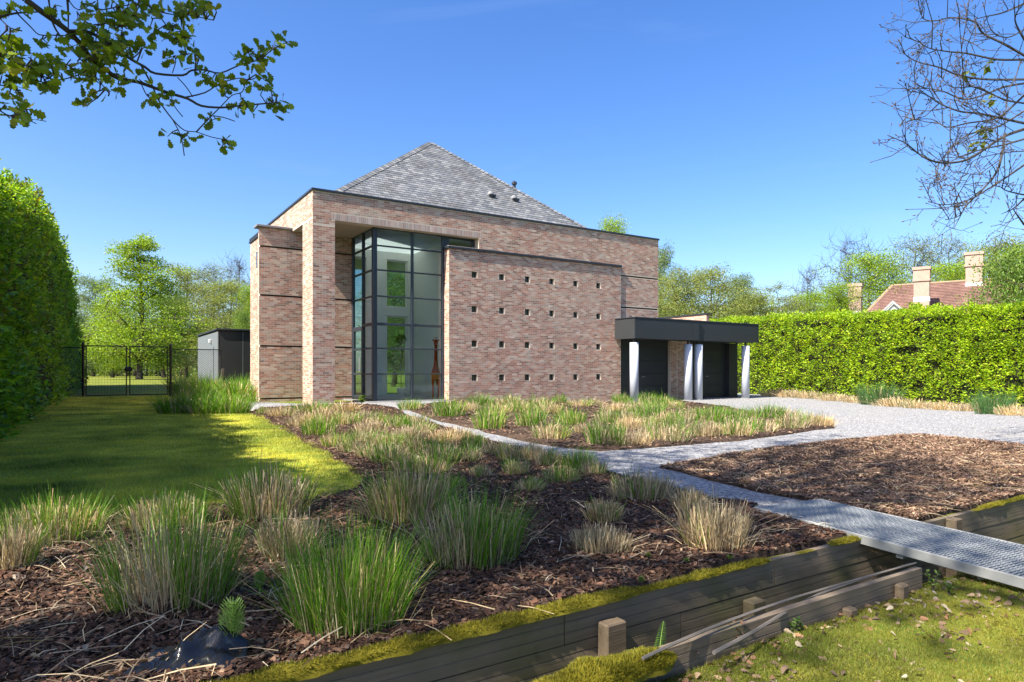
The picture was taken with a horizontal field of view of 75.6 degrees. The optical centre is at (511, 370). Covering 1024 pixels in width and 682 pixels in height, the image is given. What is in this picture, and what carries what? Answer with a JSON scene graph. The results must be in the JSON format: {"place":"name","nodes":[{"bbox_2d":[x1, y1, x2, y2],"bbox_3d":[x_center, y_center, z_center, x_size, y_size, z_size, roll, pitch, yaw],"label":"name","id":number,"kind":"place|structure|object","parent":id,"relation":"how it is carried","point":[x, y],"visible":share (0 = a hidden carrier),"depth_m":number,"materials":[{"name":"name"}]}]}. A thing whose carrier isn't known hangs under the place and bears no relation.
{"place":"outdoors","nodes":[
{"label":"outdoors","id":0,"kind":"place"},
{"bbox_2d":[0,395,363,519],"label":"lawn","id":1,"kind":"structure","parent":0,"point":[232,470],"depth_m":7.46,"materials":[{"name":"green plant"}]},
{"bbox_2d":[133,388,212,413],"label":"grass tuft","id":2,"kind":"object","parent":1,"relation":"on","point":[165,407],"visible":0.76,"depth_m":15.73,"materials":[{"name":"plant"}]},
{"bbox_2d":[172,388,239,414],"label":"grass tuft","id":3,"kind":"object","parent":1,"relation":"on","point":[202,407],"visible":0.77,"depth_m":15.59,"materials":[{"name":"plant"}]},
{"bbox_2d":[193,390,272,413],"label":"grass tuft","id":4,"kind":"object","parent":1,"relation":"on","point":[237,405],"visible":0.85,"depth_m":15.82,"materials":[{"name":"plant"}]},
{"bbox_2d":[196,328,249,383],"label":"metal shed","id":5,"kind":"structure","parent":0,"point":[234,344],"depth_m":30.98,"materials":[{"name":"metal"}]},
{"bbox_2d":[0,0,1023,371],"label":"sky","id":6,"kind":"structure","parent":0,"point":[740,133],"materials":[{"name":"blue"}]},
{"bbox_2d":[69,372,962,587],"bbox_3d":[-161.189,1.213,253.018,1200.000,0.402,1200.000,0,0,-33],"label":"ground","id":7,"kind":"structure","parent":0,"point":[103,383],"depth_m":41.43,"materials":[{"name":"green plant"}]},
{"bbox_2d":[0,158,89,441],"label":"laurel hedge","id":8,"kind":"object","parent":7,"relation":"on","point":[39,328],"visible":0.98,"depth_m":17.22,"materials":[{"name":"green plant"}]},
{"bbox_2d":[73,272,132,376],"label":"leafy tree","id":9,"kind":"object","parent":7,"relation":"on","point":[91,363],"visible":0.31,"depth_m":117.17,"materials":[{"name":"green plant"}]},
{"bbox_2d":[79,303,139,377],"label":"leafy tree","id":10,"kind":"object","parent":7,"relation":"on","point":[107,366],"visible":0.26,"depth_m":99.22,"materials":[{"name":"green plant"}]},
{"bbox_2d":[82,342,171,395],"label":"garden gate","id":11,"kind":"structure","parent":7,"relation":"on","point":[84,369],"depth_m":26.68,"materials":[{"name":"black metal"}]},
{"bbox_2d":[75,230,217,378],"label":"leafy tree","id":12,"kind":"object","parent":7,"relation":"on","point":[139,276],"visible":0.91,"depth_m":78.82,"materials":[{"name":"green plant"}]},
{"bbox_2d":[0,0,297,155],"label":"oak tree","id":13,"kind":"object","parent":7,"relation":"on","point":[105,45],"visible":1,"depth_m":3.46,"materials":[{"name":"green plant"}]},
{"bbox_2d":[121,291,204,377],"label":"leafy tree","id":14,"kind":"object","parent":7,"relation":"on","point":[172,300],"visible":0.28,"depth_m":99.55,"materials":[{"name":"green plant"}]},
{"bbox_2d":[151,260,231,376],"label":"leafy tree","id":15,"kind":"object","parent":7,"relation":"on","point":[180,276],"visible":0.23,"depth_m":111.05,"materials":[{"name":"green plant"}]},
{"bbox_2d":[172,349,222,393],"bbox_3d":[-13.368,0.130,28.121,1.976,2.140,0.060,0,0,-33],"label":"chain link fence","id":16,"kind":"object","parent":7,"relation":"on","point":[220,358],"visible":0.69,"depth_m":28.11,"materials":[{"name":"black metal"}]},
{"bbox_2d":[174,258,242,353],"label":"leafy tree","id":17,"kind":"object","parent":7,"relation":"on","point":[209,273],"visible":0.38,"depth_m":103.16,"materials":[{"name":"green plant"}]},
{"bbox_2d":[171,276,249,365],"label":"leafy tree","id":18,"kind":"object","parent":7,"relation":"on","point":[221,299],"visible":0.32,"depth_m":93.33,"materials":[{"name":"green plant"}]},
{"bbox_2d":[198,249,249,328],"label":"bare tree","id":19,"kind":"object","parent":7,"relation":"on","point":[239,269],"visible":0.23,"depth_m":124.19,"materials":[{"name":"plant"}]},
{"bbox_2d":[192,372,257,400],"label":"grass tuft","id":20,"kind":"object","parent":7,"relation":"on","point":[231,388],"visible":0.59,"depth_m":22.54,"materials":[{"name":"plant"}]},
{"bbox_2d":[0,403,854,681],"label":"mulch bed","id":21,"kind":"object","parent":7,"relation":"on","point":[779,550],"visible":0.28,"depth_m":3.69,"materials":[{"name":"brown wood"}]},
{"bbox_2d":[0,511,73,569],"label":"grass tuft","id":22,"kind":"object","parent":21,"relation":"on","point":[17,551],"visible":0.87,"depth_m":3.28,"materials":[{"name":"plant"}]},
{"bbox_2d":[0,481,128,546],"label":"grass tuft","id":23,"kind":"object","parent":21,"relation":"on","point":[56,521],"visible":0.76,"depth_m":3.82,"materials":[{"name":"plant"}]},
{"bbox_2d":[85,484,225,531],"bbox_3d":[-2.176,0.847,4.245,0.792,0.293,0.788,0,0,-10],"label":"grass tuft","id":24,"kind":"object","parent":21,"relation":"on","point":[185,508],"visible":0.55,"depth_m":4.14,"materials":[{"name":"plant"}]},
{"bbox_2d":[107,625,257,680],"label":"plastic sheet","id":25,"kind":"object","parent":21,"relation":"on","point":[214,645],"visible":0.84,"depth_m":2.20,"materials":[{"name":"black plastic"}]},
{"bbox_2d":[21,463,349,618],"bbox_3d":[-1.378,0.686,2.897,1.362,0.656,1.129,0,0,-33],"label":"grass tuft","id":26,"kind":"object","parent":21,"relation":"on","point":[192,574],"visible":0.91,"depth_m":2.76,"materials":[{"name":"plant"}]},
{"bbox_2d":[217,597,246,635],"bbox_3d":[-0.964,0.882,2.274,0.092,0.196,0.092,0,0,-33],"label":"horsetail","id":27,"kind":"object","parent":21,"relation":"on","point":[234,620],"visible":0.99,"depth_m":2.27},
{"bbox_2d":[189,449,349,521],"bbox_3d":[-1.724,0.716,4.526,1.108,0.538,1.025,0,0,28],"label":"grass tuft","id":28,"kind":"object","parent":21,"relation":"on","point":[276,487],"visible":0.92,"depth_m":4.44,"materials":[{"name":"plant"}]},
{"bbox_2d":[238,495,335,559],"bbox_3d":[-1.222,0.820,3.571,0.624,0.335,0.627,0,0,-33],"label":"grass tuft","id":29,"kind":"object","parent":21,"relation":"on","point":[282,523],"visible":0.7,"depth_m":3.50,"materials":[{"name":"plant"}]},
{"bbox_2d":[291,409,342,435],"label":"grass tuft","id":30,"kind":"object","parent":21,"relation":"on","point":[318,428],"visible":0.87,"depth_m":10.22,"materials":[{"name":"plant"}]},
{"bbox_2d":[212,488,457,641],"bbox_3d":[-0.681,0.718,2.647,1.109,0.541,1.133,0,0,-33],"label":"grass tuft","id":31,"kind":"object","parent":21,"relation":"on","point":[354,594],"visible":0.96,"depth_m":2.54,"materials":[{"name":"plant"}]},
{"bbox_2d":[324,409,365,424],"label":"grass tuft","id":32,"kind":"object","parent":21,"relation":"on","point":[345,418],"visible":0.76,"depth_m":12.42,"materials":[{"name":"plant"}]},
{"bbox_2d":[356,439,421,463],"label":"grass tuft","id":33,"kind":"object","parent":21,"relation":"on","point":[378,456],"visible":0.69,"depth_m":7.03,"materials":[{"name":"plant"}]},
{"bbox_2d":[2,416,811,678],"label":"fallen leaves","id":34,"kind":"object","parent":21,"relation":"on","point":[154,647],"visible":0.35,"depth_m":2.64,"materials":[{"name":"plant"}]},
{"bbox_2d":[331,437,498,525],"bbox_3d":[-0.684,0.699,4.411,1.188,0.571,1.225,0,0,-33],"label":"grass tuft","id":35,"kind":"object","parent":21,"relation":"on","point":[394,496],"visible":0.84,"depth_m":4.30,"materials":[{"name":"plant"}]},
{"bbox_2d":[393,429,447,452],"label":"grass tuft","id":36,"kind":"object","parent":21,"relation":"on","point":[416,443],"visible":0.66,"depth_m":8.04,"materials":[{"name":"plant"}]},
{"bbox_2d":[403,450,461,473],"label":"grass tuft","id":37,"kind":"object","parent":21,"relation":"on","point":[437,464],"visible":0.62,"depth_m":6.39,"materials":[{"name":"plant"}]},
{"bbox_2d":[402,432,474,463],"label":"grass tuft","id":38,"kind":"object","parent":21,"relation":"on","point":[439,451],"visible":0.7,"depth_m":7.03,"materials":[{"name":"plant"}]},
{"bbox_2d":[372,467,565,571],"bbox_3d":[-0.265,0.730,3.463,1.146,0.539,1.064,0,0,-33],"label":"grass tuft","id":39,"kind":"object","parent":21,"relation":"on","point":[470,544],"visible":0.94,"depth_m":3.36,"materials":[{"name":"plant"}]},
{"bbox_2d":[482,437,537,459],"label":"grass tuft","id":40,"kind":"object","parent":21,"relation":"on","point":[503,452],"visible":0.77,"depth_m":7.34,"materials":[{"name":"plant"}]},
{"bbox_2d":[498,452,539,474],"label":"grass tuft","id":41,"kind":"object","parent":21,"relation":"on","point":[516,465],"visible":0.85,"depth_m":6.26,"materials":[{"name":"plant"}]},
{"bbox_2d":[535,458,588,482],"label":"grass tuft","id":42,"kind":"object","parent":21,"relation":"on","point":[571,475],"visible":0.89,"depth_m":5.84,"materials":[{"name":"plant"}]},
{"bbox_2d":[551,443,603,469],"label":"grass tuft","id":43,"kind":"object","parent":21,"relation":"on","point":[574,459],"visible":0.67,"depth_m":6.63,"materials":[{"name":"plant"}]},
{"bbox_2d":[576,453,617,474],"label":"grass tuft","id":44,"kind":"object","parent":21,"relation":"on","point":[597,467],"visible":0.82,"depth_m":6.25,"materials":[{"name":"plant"}]},
{"bbox_2d":[554,519,646,553],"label":"grass tuft","id":45,"kind":"object","parent":21,"relation":"on","point":[602,534],"visible":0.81,"depth_m":3.56,"materials":[{"name":"plant"}]},
{"bbox_2d":[577,493,628,523],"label":"grass tuft","id":46,"kind":"object","parent":21,"relation":"on","point":[601,511],"visible":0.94,"depth_m":4.30,"materials":[{"name":"plant"}]},
{"bbox_2d":[597,456,680,501],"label":"grass tuft","id":47,"kind":"object","parent":21,"relation":"on","point":[635,486],"visible":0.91,"depth_m":4.99,"materials":[{"name":"plant"}]},
{"bbox_2d":[663,484,721,510],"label":"grass tuft","id":48,"kind":"object","parent":21,"relation":"on","point":[694,496],"visible":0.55,"depth_m":4.60,"materials":[{"name":"plant"}]},
{"bbox_2d":[634,483,807,552],"bbox_3d":[1.172,0.818,3.717,0.897,0.374,0.828,0,0,-33],"label":"grass tuft","id":49,"kind":"object","parent":21,"relation":"on","point":[708,532],"visible":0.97,"depth_m":3.66,"materials":[{"name":"plant"}]},
{"bbox_2d":[77,300,863,376],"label":"wood","id":50,"kind":"object","parent":7,"relation":"on","point":[152,372],"visible":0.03,"depth_m":124.88,"materials":[{"name":"green plant"}]},
{"bbox_2d":[249,142,758,403],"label":"brick house","id":51,"kind":"structure","parent":7,"relation":"on","point":[495,286],"depth_m":24.99,"materials":[{"name":"brick"}]},
{"bbox_2d":[353,326,361,397],"bbox_3d":[-5.488,-0.290,23.443,0.146,2.520,0.940,0,0,-32],"label":"entrance door","id":52,"kind":"structure","parent":51,"relation":"in","point":[355,329],"depth_m":23.78,"materials":[{"name":"metal"}]},
{"bbox_2d":[355,257,361,394],"bbox_3d":[-6.293,-1.750,26.024,1.044,5.499,0.060,0,0,-32],"label":"rear window","id":53,"kind":"structure","parent":51,"relation":"in","point":[358,260],"depth_m":26.16,"materials":[{"name":"clear glass"}]},
{"bbox_2d":[387,316,406,394],"bbox_3d":[-4.746,-0.615,27.010,0.914,3.229,0.060,0,0,-32],"label":"rear window","id":54,"kind":"structure","parent":51,"relation":"in","point":[396,358],"depth_m":27.02,"materials":[{"name":"clear glass"}]},
{"bbox_2d":[387,260,406,307],"bbox_3d":[-4.746,-3.535,27.010,0.914,1.930,0.060,0,0,-32],"label":"rear window","id":55,"kind":"structure","parent":51,"relation":"in","point":[396,281],"depth_m":27.02,"materials":[{"name":"clear glass"}]},
{"bbox_2d":[621,339,667,399],"bbox_3d":[5.667,-0.100,28.524,2.990,2.900,0.095,0,0,-32],"label":"garage door","id":56,"kind":"structure","parent":51,"relation":"in","point":[653,355],"depth_m":28.68,"materials":[{"name":"metal"}]},
{"bbox_2d":[690,342,724,397],"bbox_3d":[9.057,-0.100,30.684,2.550,2.900,0.095,0,0,-32],"label":"garage door","id":57,"kind":"structure","parent":51,"relation":"in","point":[713,353],"depth_m":30.87,"materials":[{"name":"metal"}]},
{"bbox_2d":[194,494,1023,681],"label":"timber edging","id":58,"kind":"object","parent":7,"relation":"on","point":[530,645],"visible":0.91,"depth_m":2.85,"materials":[{"name":"brown wood"}]},
{"bbox_2d":[595,210,631,233],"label":"leafy tree","id":59,"kind":"object","parent":7,"relation":"on","point":[609,227],"visible":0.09,"depth_m":61.83,"materials":[{"name":"green plant"}]},
{"bbox_2d":[405,400,834,450],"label":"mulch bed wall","id":60,"kind":"structure","parent":7,"relation":"on","point":[519,429],"depth_m":10.50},
{"bbox_2d":[426,393,475,416],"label":"grass tuft","id":61,"kind":"object","parent":60,"relation":"on","point":[451,410],"visible":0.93,"depth_m":14.74,"materials":[{"name":"plant"}]},
{"bbox_2d":[468,403,515,428],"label":"grass tuft","id":62,"kind":"object","parent":60,"relation":"on","point":[484,419],"visible":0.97,"depth_m":11.35,"materials":[{"name":"plant"}]},
{"bbox_2d":[509,404,549,425],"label":"grass tuft","id":63,"kind":"object","parent":60,"relation":"on","point":[528,418],"visible":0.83,"depth_m":11.93,"materials":[{"name":"plant"}]},
{"bbox_2d":[525,417,586,439],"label":"grass tuft","id":64,"kind":"object","parent":60,"relation":"on","point":[551,432],"visible":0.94,"depth_m":9.60,"materials":[{"name":"plant"}]},
{"bbox_2d":[550,404,590,424],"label":"grass tuft","id":65,"kind":"object","parent":60,"relation":"on","point":[570,415],"visible":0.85,"depth_m":12.19,"materials":[{"name":"plant"}]},
{"bbox_2d":[580,409,636,444],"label":"grass tuft","id":66,"kind":"object","parent":60,"relation":"on","point":[595,433],"visible":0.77,"depth_m":8.75,"materials":[{"name":"plant"}]},
{"bbox_2d":[412,399,833,448],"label":"bark chips","id":67,"kind":"object","parent":60,"relation":"on","point":[566,438],"visible":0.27,"depth_m":12.54,"materials":[{"name":"brown wood"}]},
{"bbox_2d":[631,419,708,442],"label":"grass tuft","id":68,"kind":"object","parent":60,"relation":"on","point":[683,435],"visible":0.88,"depth_m":9.21,"materials":[{"name":"plant"}]},
{"bbox_2d":[691,418,728,436],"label":"grass tuft","id":69,"kind":"object","parent":60,"relation":"on","point":[708,428],"visible":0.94,"depth_m":9.84,"materials":[{"name":"plant"}]},
{"bbox_2d":[693,402,740,421],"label":"grass tuft","id":70,"kind":"object","parent":60,"relation":"on","point":[719,416],"visible":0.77,"depth_m":12.94,"materials":[{"name":"plant"}]},
{"bbox_2d":[710,412,772,435],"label":"grass tuft","id":71,"kind":"object","parent":60,"relation":"on","point":[737,430],"visible":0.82,"depth_m":10.09,"materials":[{"name":"plant"}]},
{"bbox_2d":[731,409,796,431],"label":"grass tuft","id":72,"kind":"object","parent":60,"relation":"on","point":[758,422],"visible":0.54,"depth_m":10.61,"materials":[{"name":"plant"}]},
{"bbox_2d":[737,401,797,417],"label":"grass tuft","id":73,"kind":"object","parent":60,"relation":"on","point":[768,412],"visible":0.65,"depth_m":14.57,"materials":[{"name":"plant"}]},
{"bbox_2d":[769,409,826,428],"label":"grass tuft","id":74,"kind":"object","parent":60,"relation":"on","point":[789,423],"visible":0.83,"depth_m":11.21,"materials":[{"name":"plant"}]},
{"bbox_2d":[657,238,688,317],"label":"leafy tree","id":75,"kind":"object","parent":7,"relation":"on","point":[662,261],"visible":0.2,"depth_m":74.56,"materials":[{"name":"green plant"}]},
{"bbox_2d":[658,265,725,318],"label":"leafy tree","id":76,"kind":"object","parent":7,"relation":"on","point":[673,288],"visible":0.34,"depth_m":49.53,"materials":[{"name":"green plant"}]},
{"bbox_2d":[658,261,764,319],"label":"leafy tree","id":77,"kind":"object","parent":7,"relation":"on","point":[717,289],"visible":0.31,"depth_m":51.04,"materials":[{"name":"green plant"}]},
{"bbox_2d":[532,566,921,681],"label":"timber edging","id":78,"kind":"object","parent":7,"relation":"on","point":[626,665],"visible":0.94,"depth_m":2.55,"materials":[{"name":"wood"}]},
{"bbox_2d":[641,562,916,660],"bbox_3d":[1.236,0.980,2.827,1.963,0.013,0.066,0,0,-35],"label":"wooden lath","id":79,"kind":"object","parent":78,"relation":"on","point":[659,650],"visible":1,"depth_m":2.67,"materials":[{"name":"wood"}]},
{"bbox_2d":[712,563,909,654],"bbox_3d":[1.380,1.010,2.930,1.737,0.015,0.081,0,0,-39],"label":"wooden lath","id":80,"kind":"object","parent":78,"relation":"on","point":[740,638],"visible":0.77,"depth_m":2.62,"materials":[{"name":"grey wood"}]},
{"bbox_2d":[712,272,769,316],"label":"leafy tree","id":81,"kind":"object","parent":7,"relation":"on","point":[739,278],"visible":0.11,"depth_m":59.55,"materials":[{"name":"green plant"}]},
{"bbox_2d":[709,288,799,319],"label":"leafy tree","id":82,"kind":"object","parent":7,"relation":"on","point":[755,301],"visible":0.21,"depth_m":45.54,"materials":[{"name":"green plant"}]},
{"bbox_2d":[780,289,842,318],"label":"leafy tree","id":83,"kind":"object","parent":7,"relation":"on","point":[815,298],"visible":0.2,"depth_m":49.32,"materials":[{"name":"green plant"}]},
{"bbox_2d":[787,259,844,310],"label":"bare tree","id":84,"kind":"object","parent":7,"relation":"on","point":[808,280],"visible":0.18,"depth_m":62.07,"materials":[{"name":"brown plant"}]},
{"bbox_2d":[659,432,1023,521],"bbox_3d":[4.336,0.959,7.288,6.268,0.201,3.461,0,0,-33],"label":"bark mulch","id":85,"kind":"object","parent":7,"relation":"on","point":[906,492],"visible":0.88,"depth_m":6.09,"materials":[{"name":"brown wood"}]},
{"bbox_2d":[814,278,879,312],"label":"leafy tree","id":86,"kind":"object","parent":7,"relation":"on","point":[837,299],"visible":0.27,"depth_m":46.76,"materials":[{"name":"green plant"}]},
{"bbox_2d":[802,226,896,310],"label":"bare tree","id":87,"kind":"object","parent":7,"relation":"on","point":[845,252],"visible":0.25,"depth_m":69.92,"materials":[{"name":"plant"}]},
{"bbox_2d":[811,247,911,310],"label":"leafy tree","id":88,"kind":"object","parent":7,"relation":"on","point":[875,277],"visible":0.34,"depth_m":57.19,"materials":[{"name":"green plant"}]},
{"bbox_2d":[709,300,1023,408],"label":"beech hedge","id":89,"kind":"object","parent":7,"relation":"on","point":[933,353],"visible":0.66,"depth_m":25.77,"materials":[{"name":"green plant"}]},
{"bbox_2d":[865,229,959,305],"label":"leafy tree","id":90,"kind":"object","parent":7,"relation":"on","point":[920,249],"visible":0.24,"depth_m":75.06,"materials":[{"name":"green plant"}]},
{"bbox_2d":[847,251,1012,315],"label":"neighbour house","id":91,"kind":"structure","parent":7,"relation":"on","point":[923,289],"depth_m":51.34,"materials":[{"name":"tile"}]},
{"bbox_2d":[897,258,965,282],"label":"leafy tree","id":92,"kind":"object","parent":7,"relation":"on","point":[949,272],"visible":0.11,"depth_m":69.14,"materials":[{"name":"green plant"}]},
{"bbox_2d":[869,0,1023,256],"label":"budding tree","id":93,"kind":"object","parent":7,"relation":"on","point":[982,130],"visible":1,"depth_m":7.18,"materials":[{"name":"brown plant"}]},
{"bbox_2d":[910,228,986,281],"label":"leafy tree","id":94,"kind":"object","parent":7,"relation":"on","point":[950,249],"visible":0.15,"depth_m":83.91,"materials":[{"name":"green plant"}]},
{"bbox_2d":[931,229,1023,281],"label":"leafy tree","id":95,"kind":"object","parent":7,"relation":"on","point":[994,249],"visible":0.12,"depth_m":71.67,"materials":[{"name":"green plant"}]},
{"bbox_2d":[949,240,1023,308],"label":"evergreen bush","id":96,"kind":"object","parent":7,"relation":"on","point":[1014,282],"visible":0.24,"depth_m":33.74,"materials":[{"name":"green plant"}]},
{"bbox_2d":[243,393,1023,507],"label":"gravel drive","id":97,"kind":"structure","parent":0,"point":[1000,436],"depth_m":10.68,"materials":[{"name":"grey gravel"}]},
{"bbox_2d":[244,393,1023,507],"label":"gravel stones","id":98,"kind":"object","parent":97,"relation":"on","point":[854,420],"visible":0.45,"depth_m":11.85,"materials":[{"name":"grey gravel"}]},
{"bbox_2d":[840,380,911,404],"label":"grass tuft","id":99,"kind":"object","parent":97,"relation":"on","point":[880,394],"visible":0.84,"depth_m":24.05,"materials":[{"name":"plant"}]},
{"bbox_2d":[955,383,1022,413],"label":"grass tuft","id":100,"kind":"object","parent":97,"relation":"on","point":[989,403],"visible":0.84,"depth_m":17.86,"materials":[{"name":"plant"}]},
{"bbox_2d":[654,572,1023,681],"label":"lawn","id":101,"kind":"structure","parent":0,"point":[906,646],"depth_m":2.60,"materials":[{"name":"green plant"}]},
{"bbox_2d":[643,574,1023,681],"bbox_3d":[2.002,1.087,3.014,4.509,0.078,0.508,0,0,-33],"label":"fallen leaves","id":102,"kind":"object","parent":101,"relation":"on","point":[783,668],"visible":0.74,"depth_m":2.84,"materials":[{"name":"plant"}]},
{"bbox_2d":[757,499,1023,588],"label":"footbridge","id":103,"kind":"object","parent":101,"relation":"on","point":[993,559],"visible":1,"depth_m":3.83,"materials":[{"name":"metal"}]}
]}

